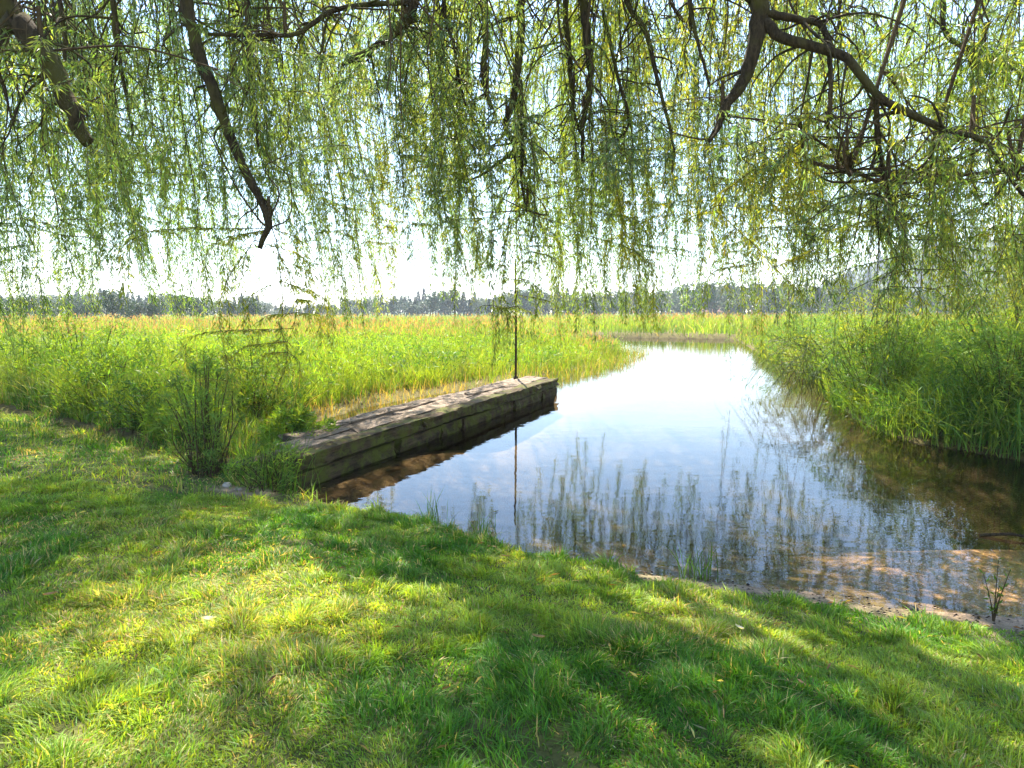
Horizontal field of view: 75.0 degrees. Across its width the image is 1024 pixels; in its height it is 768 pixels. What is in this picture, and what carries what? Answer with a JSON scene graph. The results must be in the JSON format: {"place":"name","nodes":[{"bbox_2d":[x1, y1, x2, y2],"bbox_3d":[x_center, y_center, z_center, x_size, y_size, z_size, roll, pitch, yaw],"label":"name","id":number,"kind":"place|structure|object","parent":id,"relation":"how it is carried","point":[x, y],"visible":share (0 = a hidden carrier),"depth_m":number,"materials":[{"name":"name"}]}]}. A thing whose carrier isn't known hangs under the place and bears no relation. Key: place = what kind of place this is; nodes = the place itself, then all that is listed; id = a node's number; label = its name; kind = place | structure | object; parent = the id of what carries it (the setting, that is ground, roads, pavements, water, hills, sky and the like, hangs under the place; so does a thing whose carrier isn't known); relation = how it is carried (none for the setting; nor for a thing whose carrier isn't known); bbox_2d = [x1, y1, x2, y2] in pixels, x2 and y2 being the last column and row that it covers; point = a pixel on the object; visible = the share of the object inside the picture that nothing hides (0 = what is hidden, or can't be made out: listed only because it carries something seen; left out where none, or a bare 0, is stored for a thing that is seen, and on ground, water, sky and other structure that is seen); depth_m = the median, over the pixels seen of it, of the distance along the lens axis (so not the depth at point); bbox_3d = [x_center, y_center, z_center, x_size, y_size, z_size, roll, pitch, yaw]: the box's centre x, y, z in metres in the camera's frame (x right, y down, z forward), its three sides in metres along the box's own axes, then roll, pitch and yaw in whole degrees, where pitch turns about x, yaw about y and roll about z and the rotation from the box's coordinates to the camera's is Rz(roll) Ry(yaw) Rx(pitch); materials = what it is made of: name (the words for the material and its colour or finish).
{"place":"outdoors","nodes":[
{"label":"outdoors","id":0,"kind":"place"},
{"bbox_2d":[0,312,1023,767],"bbox_3d":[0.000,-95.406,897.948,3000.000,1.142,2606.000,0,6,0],"label":"ground","id":1,"kind":"structure","parent":0,"point":[786,494],"depth_m":7.73,"materials":[{"name":"plant"}]},
{"bbox_2d":[12,298,31,317],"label":"scrub tree","id":2,"kind":"object","parent":1,"relation":"on","point":[21,307],"visible":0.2,"depth_m":118.61,"materials":[{"name":"green plant"}]},
{"bbox_2d":[23,297,57,318],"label":"scrub tree","id":3,"kind":"object","parent":1,"relation":"on","point":[30,306],"visible":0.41,"depth_m":86.73,"materials":[{"name":"green plant"}]},
{"bbox_2d":[56,299,79,315],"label":"scrub tree","id":4,"kind":"object","parent":1,"relation":"on","point":[68,306],"visible":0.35,"depth_m":107.26,"materials":[{"name":"green plant"}]},
{"bbox_2d":[0,306,155,381],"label":"weed clump","id":5,"kind":"object","parent":1,"relation":"on","point":[62,343],"visible":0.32,"depth_m":14.08,"materials":[{"name":"green plant"}]},
{"bbox_2d":[71,300,93,318],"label":"scrub tree","id":6,"kind":"object","parent":1,"relation":"on","point":[82,308],"visible":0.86,"depth_m":101.83,"materials":[{"name":"green plant"}]},
{"bbox_2d":[74,293,93,306],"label":"broadleaf tree","id":7,"kind":"object","parent":1,"relation":"on","point":[76,297],"visible":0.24,"depth_m":216.53,"materials":[{"name":"green plant"}]},
{"bbox_2d":[23,335,170,418],"bbox_3d":[-7.211,-0.059,11.905,2.283,1.627,2.317,0,6,0],"label":"weed clump","id":8,"kind":"object","parent":1,"relation":"on","point":[87,376],"visible":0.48,"depth_m":11.38,"materials":[{"name":"green plant"}]},
{"bbox_2d":[89,301,107,316],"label":"scrub tree","id":9,"kind":"object","parent":1,"relation":"on","point":[103,310],"visible":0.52,"depth_m":111.29,"materials":[{"name":"green plant"}]},
{"bbox_2d":[98,289,137,320],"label":"scrub tree","id":10,"kind":"object","parent":1,"relation":"on","point":[110,308],"visible":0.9,"depth_m":89.45,"materials":[{"name":"green plant"}]},
{"bbox_2d":[126,301,144,320],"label":"scrub tree","id":11,"kind":"object","parent":1,"relation":"on","point":[141,309],"visible":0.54,"depth_m":96.50,"materials":[{"name":"green plant"}]},
{"bbox_2d":[85,374,198,436],"bbox_3d":[-5.720,0.341,10.345,1.687,1.007,1.863,0,6,0],"label":"leafy bush","id":12,"kind":"object","parent":1,"relation":"on","point":[128,422],"visible":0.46,"depth_m":9.98,"materials":[{"name":"green plant"}]},
{"bbox_2d":[143,298,161,319],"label":"scrub tree","id":13,"kind":"object","parent":1,"relation":"on","point":[150,310],"visible":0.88,"depth_m":96.68,"materials":[{"name":"green plant"}]},
{"bbox_2d":[145,298,167,317],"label":"scrub tree","id":14,"kind":"object","parent":1,"relation":"on","point":[161,306],"visible":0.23,"depth_m":127.73,"materials":[{"name":"green plant"}]},
{"bbox_2d":[153,295,169,315],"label":"broadleaf tree","id":15,"kind":"object","parent":1,"relation":"on","point":[166,299],"visible":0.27,"depth_m":197.01,"materials":[{"name":"green plant"}]},
{"bbox_2d":[0,339,362,495],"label":"edge weeds","id":16,"kind":"object","parent":1,"relation":"on","point":[57,412],"visible":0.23,"depth_m":10.80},
{"bbox_2d":[169,293,202,318],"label":"scrub tree","id":17,"kind":"object","parent":1,"relation":"on","point":[180,303],"visible":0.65,"depth_m":102.29,"materials":[{"name":"green plant"}]},
{"bbox_2d":[138,384,239,449],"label":"weed clump","id":18,"kind":"object","parent":1,"relation":"on","point":[151,419],"visible":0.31,"depth_m":9.27,"materials":[{"name":"green plant"}]},
{"bbox_2d":[189,296,211,317],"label":"scrub tree","id":19,"kind":"object","parent":1,"relation":"on","point":[200,305],"visible":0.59,"depth_m":109.50,"materials":[{"name":"green plant"}]},
{"bbox_2d":[217,301,240,318],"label":"scrub tree","id":20,"kind":"object","parent":1,"relation":"on","point":[229,310],"visible":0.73,"depth_m":116.31,"materials":[{"name":"green plant"}]},
{"bbox_2d":[174,334,314,424],"bbox_3d":[-4.411,-0.026,11.306,2.235,1.692,2.443,0,6,0],"label":"weed clump","id":21,"kind":"object","parent":1,"relation":"on","point":[256,372],"visible":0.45,"depth_m":11.02,"materials":[{"name":"green plant"}]},
{"bbox_2d":[237,296,260,316],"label":"scrub tree","id":22,"kind":"object","parent":1,"relation":"on","point":[245,299],"visible":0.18,"depth_m":124.91,"materials":[{"name":"green plant"}]},
{"bbox_2d":[246,298,267,315],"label":"scrub tree","id":23,"kind":"object","parent":1,"relation":"on","point":[252,309],"visible":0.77,"depth_m":121.15,"materials":[{"name":"green plant"}]},
{"bbox_2d":[221,437,312,496],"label":"shrub","id":24,"kind":"object","parent":1,"relation":"on","point":[274,463],"visible":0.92,"depth_m":6.96,"materials":[{"name":"green plant"}]},
{"bbox_2d":[230,425,311,480],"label":"sedge tuft","id":25,"kind":"object","parent":1,"relation":"on","point":[274,458],"visible":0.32,"depth_m":7.59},
{"bbox_2d":[233,439,330,493],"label":"sedge tuft","id":26,"kind":"object","parent":1,"relation":"on","point":[295,479],"visible":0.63,"depth_m":7.08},
{"bbox_2d":[275,306,295,314],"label":"edge tree","id":27,"kind":"object","parent":1,"relation":"on","point":[291,309],"visible":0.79,"depth_m":204.23,"materials":[{"name":"green plant"}]},
{"bbox_2d":[254,400,339,454],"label":"weed clump","id":28,"kind":"object","parent":1,"relation":"on","point":[294,420],"visible":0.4,"depth_m":8.84,"materials":[{"name":"green plant"}]},
{"bbox_2d":[340,298,355,309],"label":"broadleaf tree","id":29,"kind":"object","parent":1,"relation":"on","point":[350,301],"visible":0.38,"depth_m":242.40,"materials":[{"name":"green plant"}]},
{"bbox_2d":[368,303,383,317],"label":"broadleaf tree","id":30,"kind":"object","parent":1,"relation":"on","point":[371,309],"visible":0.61,"depth_m":189.87,"materials":[{"name":"green plant"}]},
{"bbox_2d":[378,295,385,315],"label":"conifer tree","id":31,"kind":"object","parent":1,"relation":"on","point":[381,302],"visible":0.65,"depth_m":212.50,"materials":[{"name":"green plant"}]},
{"bbox_2d":[223,376,559,491],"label":"timber jetty","id":32,"kind":"object","parent":1,"relation":"on","point":[466,419],"visible":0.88,"depth_m":10.19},
{"bbox_2d":[513,263,517,378],"bbox_3d":[0.088,-1.463,15.549,0.113,2.781,0.114,0,6,0],"label":"mooring post","id":33,"kind":"object","parent":32,"relation":"on","point":[515,377],"visible":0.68,"depth_m":15.57,"materials":[{"name":"brown wood"}]},
{"bbox_2d":[384,296,401,314],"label":"broadleaf tree","id":34,"kind":"object","parent":1,"relation":"on","point":[391,305],"visible":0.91,"depth_m":215.04,"materials":[{"name":"green plant"}]},
{"bbox_2d":[392,302,408,315],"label":"edge tree","id":35,"kind":"object","parent":1,"relation":"on","point":[401,306],"visible":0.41,"depth_m":250.32,"materials":[{"name":"green plant"}]},
{"bbox_2d":[398,294,412,312],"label":"broadleaf tree","id":36,"kind":"object","parent":1,"relation":"on","point":[403,299],"visible":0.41,"depth_m":286.17,"materials":[{"name":"green plant"}]},
{"bbox_2d":[403,304,421,315],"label":"edge tree","id":37,"kind":"object","parent":1,"relation":"on","point":[408,309],"visible":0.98,"depth_m":208.59,"materials":[{"name":"green plant"}]},
{"bbox_2d":[407,301,427,315],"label":"edge tree","id":38,"kind":"object","parent":1,"relation":"on","point":[423,309],"visible":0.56,"depth_m":221.00,"materials":[{"name":"green plant"}]},
{"bbox_2d":[199,341,651,460],"bbox_3d":[0.918,-0.607,21.029,5.234,0.864,27.518,2,7,19],"label":"dry sedge","id":39,"kind":"object","parent":1,"relation":"on","point":[591,362],"visible":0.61,"depth_m":18.15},
{"bbox_2d":[425,294,443,315],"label":"broadleaf tree","id":40,"kind":"object","parent":1,"relation":"on","point":[430,304],"visible":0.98,"depth_m":196.35,"materials":[{"name":"green plant"}]},
{"bbox_2d":[427,289,453,316],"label":"broadleaf tree","id":41,"kind":"object","parent":1,"relation":"on","point":[434,293],"visible":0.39,"depth_m":221.53,"materials":[{"name":"green plant"}]},
{"bbox_2d":[438,288,460,315],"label":"broadleaf tree","id":42,"kind":"object","parent":1,"relation":"on","point":[447,299],"visible":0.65,"depth_m":220.39,"materials":[{"name":"green plant"}]},
{"bbox_2d":[457,292,466,316],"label":"conifer tree","id":43,"kind":"object","parent":1,"relation":"on","point":[460,308],"visible":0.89,"depth_m":219.66,"materials":[{"name":"green plant"}]},
{"bbox_2d":[466,299,473,315],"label":"conifer tree","id":44,"kind":"object","parent":1,"relation":"on","point":[469,309],"visible":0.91,"depth_m":193.17,"materials":[{"name":"green plant"}]},
{"bbox_2d":[467,297,489,315],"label":"broadleaf tree","id":45,"kind":"object","parent":1,"relation":"on","point":[477,306],"visible":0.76,"depth_m":240.71,"materials":[{"name":"green plant"}]},
{"bbox_2d":[472,299,491,314],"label":"edge tree","id":46,"kind":"object","parent":1,"relation":"on","point":[484,310],"visible":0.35,"depth_m":248.84,"materials":[{"name":"green plant"}]},
{"bbox_2d":[0,310,1007,441],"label":"marsh reeds","id":47,"kind":"object","parent":1,"relation":"on","point":[377,358],"visible":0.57,"depth_m":20.01,"materials":[{"name":"plant"}]},
{"bbox_2d":[494,294,513,316],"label":"broadleaf tree","id":48,"kind":"object","parent":1,"relation":"on","point":[507,297],"visible":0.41,"depth_m":214.16,"materials":[{"name":"green plant"}]},
{"bbox_2d":[0,308,1011,348],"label":"reed seed heads","id":49,"kind":"object","parent":1,"relation":"on","point":[337,321],"visible":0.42,"depth_m":40.93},
{"bbox_2d":[0,0,1023,421],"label":"willow tree","id":50,"kind":"object","parent":1,"relation":"on","point":[58,40],"visible":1,"depth_m":8.72,"materials":[{"name":"green plant"}]},
{"bbox_2d":[0,410,1023,767],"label":"lawn grass","id":51,"kind":"structure","parent":1,"relation":"on","point":[738,662],"depth_m":3.25,"materials":[{"name":"plant"}]},
{"bbox_2d":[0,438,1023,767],"bbox_3d":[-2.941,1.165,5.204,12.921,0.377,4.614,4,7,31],"label":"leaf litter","id":52,"kind":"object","parent":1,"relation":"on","point":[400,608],"visible":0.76,"depth_m":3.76,"materials":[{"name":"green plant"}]},
{"bbox_2d":[150,345,247,478],"bbox_3d":[-3.434,0.339,7.449,1.010,1.582,1.037,0,6,0],"label":"sapling bush","id":53,"kind":"object","parent":52,"relation":"on","point":[207,445],"visible":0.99,"depth_m":7.39,"materials":[{"name":"green plant"}]},
{"bbox_2d":[506,290,530,315],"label":"broadleaf tree","id":54,"kind":"object","parent":1,"relation":"on","point":[524,293],"visible":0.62,"depth_m":211.84,"materials":[{"name":"green plant"}]},
{"bbox_2d":[525,288,549,311],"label":"broadleaf tree","id":55,"kind":"object","parent":1,"relation":"on","point":[528,292],"visible":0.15,"depth_m":222.51,"materials":[{"name":"green plant"}]},
{"bbox_2d":[530,293,556,315],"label":"broadleaf tree","id":56,"kind":"object","parent":1,"relation":"on","point":[543,303],"visible":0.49,"depth_m":201.35,"materials":[{"name":"green plant"}]},
{"bbox_2d":[540,294,549,315],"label":"conifer tree","id":57,"kind":"object","parent":1,"relation":"on","point":[546,310],"visible":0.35,"depth_m":212.69,"materials":[{"name":"green plant"}]},
{"bbox_2d":[551,285,561,315],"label":"conifer tree","id":58,"kind":"object","parent":1,"relation":"on","point":[558,298],"visible":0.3,"depth_m":213.53,"materials":[{"name":"green plant"}]},
{"bbox_2d":[557,294,582,313],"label":"edge tree","id":59,"kind":"object","parent":1,"relation":"on","point":[570,300],"visible":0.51,"depth_m":207.39,"materials":[{"name":"green plant"}]},
{"bbox_2d":[562,300,585,314],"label":"edge tree","id":60,"kind":"object","parent":1,"relation":"on","point":[572,308],"visible":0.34,"depth_m":207.40,"materials":[{"name":"green plant"}]},
{"bbox_2d":[580,297,588,314],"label":"conifer tree","id":61,"kind":"object","parent":1,"relation":"on","point":[583,309],"visible":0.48,"depth_m":203.59,"materials":[{"name":"green plant"}]},
{"bbox_2d":[604,300,619,314],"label":"broadleaf tree","id":62,"kind":"object","parent":1,"relation":"on","point":[613,309],"visible":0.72,"depth_m":190.38,"materials":[{"name":"green plant"}]},
{"bbox_2d":[592,290,633,313],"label":"edge tree","id":63,"kind":"object","parent":1,"relation":"on","point":[614,292],"visible":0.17,"depth_m":276.62,"materials":[{"name":"green plant"}]},
{"bbox_2d":[616,303,648,314],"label":"edge tree","id":64,"kind":"object","parent":1,"relation":"on","point":[634,310],"visible":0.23,"depth_m":197.00,"materials":[{"name":"green plant"}]},
{"bbox_2d":[647,292,664,312],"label":"broadleaf tree","id":65,"kind":"object","parent":1,"relation":"on","point":[657,302],"visible":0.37,"depth_m":211.35,"materials":[{"name":"green plant"}]},
{"bbox_2d":[662,300,691,314],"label":"edge tree","id":66,"kind":"object","parent":1,"relation":"on","point":[667,307],"visible":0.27,"depth_m":233.84,"materials":[{"name":"green plant"}]},
{"bbox_2d":[670,296,694,314],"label":"edge tree","id":67,"kind":"object","parent":1,"relation":"on","point":[678,306],"visible":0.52,"depth_m":210.83,"materials":[{"name":"green plant"}]},
{"bbox_2d":[673,282,696,296],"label":"broadleaf tree","id":68,"kind":"object","parent":1,"relation":"on","point":[683,286],"visible":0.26,"depth_m":232.94,"materials":[{"name":"green plant"}]},
{"bbox_2d":[667,542,717,582],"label":"sedge tuft","id":69,"kind":"object","parent":1,"relation":"on","point":[696,570],"visible":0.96,"depth_m":4.89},
{"bbox_2d":[677,290,716,310],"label":"edge tree","id":70,"kind":"object","parent":1,"relation":"on","point":[690,292],"visible":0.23,"depth_m":211.25,"materials":[{"name":"green plant"}]},
{"bbox_2d":[688,284,719,313],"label":"broadleaf tree","id":71,"kind":"object","parent":1,"relation":"on","point":[711,300],"visible":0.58,"depth_m":189.25,"materials":[{"name":"green plant"}]},
{"bbox_2d":[696,281,732,316],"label":"broadleaf tree","id":72,"kind":"object","parent":1,"relation":"on","point":[719,290],"visible":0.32,"depth_m":205.94,"materials":[{"name":"green plant"}]},
{"bbox_2d":[701,296,745,315],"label":"edge tree","id":73,"kind":"object","parent":1,"relation":"on","point":[722,306],"visible":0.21,"depth_m":205.98,"materials":[{"name":"green plant"}]},
{"bbox_2d":[716,298,751,312],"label":"edge tree","id":74,"kind":"object","parent":1,"relation":"on","point":[725,304],"visible":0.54,"depth_m":201.09,"materials":[{"name":"green plant"}]},
{"bbox_2d":[728,291,776,315],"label":"edge tree","id":75,"kind":"object","parent":1,"relation":"on","point":[763,309],"visible":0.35,"depth_m":202.38,"materials":[{"name":"green plant"}]},
{"bbox_2d":[742,282,767,310],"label":"broadleaf tree","id":76,"kind":"object","parent":1,"relation":"on","point":[763,291],"visible":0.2,"depth_m":257.12,"materials":[{"name":"green plant"}]},
{"bbox_2d":[764,287,780,315],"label":"conifer tree","id":77,"kind":"object","parent":1,"relation":"on","point":[771,305],"visible":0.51,"depth_m":193.41,"materials":[{"name":"green plant"}]},
{"bbox_2d":[762,292,800,311],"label":"edge tree","id":78,"kind":"object","parent":1,"relation":"on","point":[782,302],"visible":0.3,"depth_m":207.46,"materials":[{"name":"green plant"}]},
{"bbox_2d":[544,558,1023,633],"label":"beach pebbles","id":79,"kind":"object","parent":1,"relation":"on","point":[878,611],"visible":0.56,"depth_m":4.44,"materials":[{"name":"gravel"}]},
{"bbox_2d":[748,325,840,379],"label":"bank shrub","id":80,"kind":"object","parent":1,"relation":"on","point":[784,358],"visible":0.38,"depth_m":19.43,"materials":[{"name":"green plant"}]},
{"bbox_2d":[757,308,841,354],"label":"bank shrub","id":81,"kind":"object","parent":1,"relation":"on","point":[796,327],"visible":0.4,"depth_m":25.77,"materials":[{"name":"green plant"}]},
{"bbox_2d":[794,293,811,312],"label":"broadleaf tree","id":82,"kind":"object","parent":1,"relation":"on","point":[802,305],"visible":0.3,"depth_m":190.03,"materials":[{"name":"green plant"}]},
{"bbox_2d":[786,299,833,313],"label":"edge tree","id":83,"kind":"object","parent":1,"relation":"on","point":[816,308],"visible":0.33,"depth_m":203.84,"materials":[{"name":"green plant"}]},
{"bbox_2d":[601,300,1023,466],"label":"bank grass","id":84,"kind":"structure","parent":1,"relation":"on","point":[934,398],"depth_m":10.47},
{"bbox_2d":[823,282,859,313],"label":"broadleaf tree","id":85,"kind":"object","parent":1,"relation":"on","point":[842,297],"visible":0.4,"depth_m":192.57,"materials":[{"name":"green plant"}]},
{"bbox_2d":[851,287,867,311],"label":"broadleaf tree","id":86,"kind":"object","parent":1,"relation":"on","point":[859,298],"visible":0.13,"depth_m":229.65,"materials":[{"name":"green plant"}]},
{"bbox_2d":[861,283,876,313],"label":"conifer tree","id":87,"kind":"object","parent":1,"relation":"on","point":[869,301],"visible":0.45,"depth_m":207.61,"materials":[{"name":"green plant"}]},
{"bbox_2d":[856,277,890,311],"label":"broadleaf tree","id":88,"kind":"object","parent":1,"relation":"on","point":[865,285],"visible":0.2,"depth_m":242.50,"materials":[{"name":"green plant"}]},
{"bbox_2d":[799,284,951,381],"bbox_3d":[8.078,-1.065,14.942,2.962,2.423,3.080,5,8,39],"label":"bank shrub","id":89,"kind":"object","parent":1,"relation":"on","point":[856,304],"visible":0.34,"depth_m":15.01,"materials":[{"name":"green plant"}]},
{"bbox_2d":[810,314,971,408],"bbox_3d":[6.822,-0.437,12.191,2.520,1.861,2.651,0,6,0],"label":"bank shrub","id":90,"kind":"object","parent":1,"relation":"on","point":[897,352],"visible":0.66,"depth_m":12.12,"materials":[{"name":"green plant"}]},
{"bbox_2d":[926,290,965,313],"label":"edge tree","id":91,"kind":"object","parent":1,"relation":"on","point":[933,302],"visible":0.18,"depth_m":206.61,"materials":[{"name":"green plant"}]},
{"bbox_2d":[924,305,1023,424],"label":"bank shrub","id":92,"kind":"object","parent":1,"relation":"on","point":[1012,342],"visible":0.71,"depth_m":9.64,"materials":[{"name":"green plant"}]},
{"bbox_2d":[927,256,1023,363],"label":"bank shrub","id":93,"kind":"object","parent":1,"relation":"on","point":[1002,315],"visible":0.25,"depth_m":12.24,"materials":[{"name":"green plant"}]},
{"bbox_2d":[928,219,1023,328],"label":"bank shrub","id":94,"kind":"object","parent":1,"relation":"on","point":[983,292],"visible":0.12,"depth_m":15.89,"materials":[{"name":"green plant"}]},
{"bbox_2d":[978,558,1010,621],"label":"twig seedling","id":95,"kind":"object","parent":1,"relation":"on","point":[994,610],"visible":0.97,"depth_m":4.17,"materials":[{"name":"green plant"}]},
{"bbox_2d":[0,0,1023,311],"label":"sky","id":96,"kind":"structure","parent":0,"point":[264,259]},
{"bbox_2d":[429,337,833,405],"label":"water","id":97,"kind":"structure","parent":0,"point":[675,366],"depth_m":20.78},
{"bbox_2d":[414,486,464,524],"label":"sedge tuft","id":98,"kind":"object","parent":97,"relation":"on","point":[429,512],"visible":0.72,"depth_m":6.14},
{"bbox_2d":[467,511,501,536],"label":"sedge tuft","id":99,"kind":"object","parent":97,"relation":"on","point":[475,532],"visible":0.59,"depth_m":5.84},
{"bbox_2d":[715,333,863,404],"bbox_3d":[6.364,-0.461,15.342,2.847,1.509,3.992,0,6,0],"label":"arching reed","id":100,"kind":"object","parent":97,"relation":"on","point":[817,372],"visible":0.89,"depth_m":15.09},
{"bbox_2d":[979,533,1023,537],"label":"driftwood","id":101,"kind":"object","parent":97,"relation":"on","point":[996,534],"visible":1,"depth_m":5.79,"materials":[{"name":"brown wood"}]},
{"bbox_2d":[666,239,1022,313],"bbox_3d":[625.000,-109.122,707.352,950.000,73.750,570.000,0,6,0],"label":"hill","id":102,"kind":"structure","parent":0,"point":[901,277],"depth_m":504.00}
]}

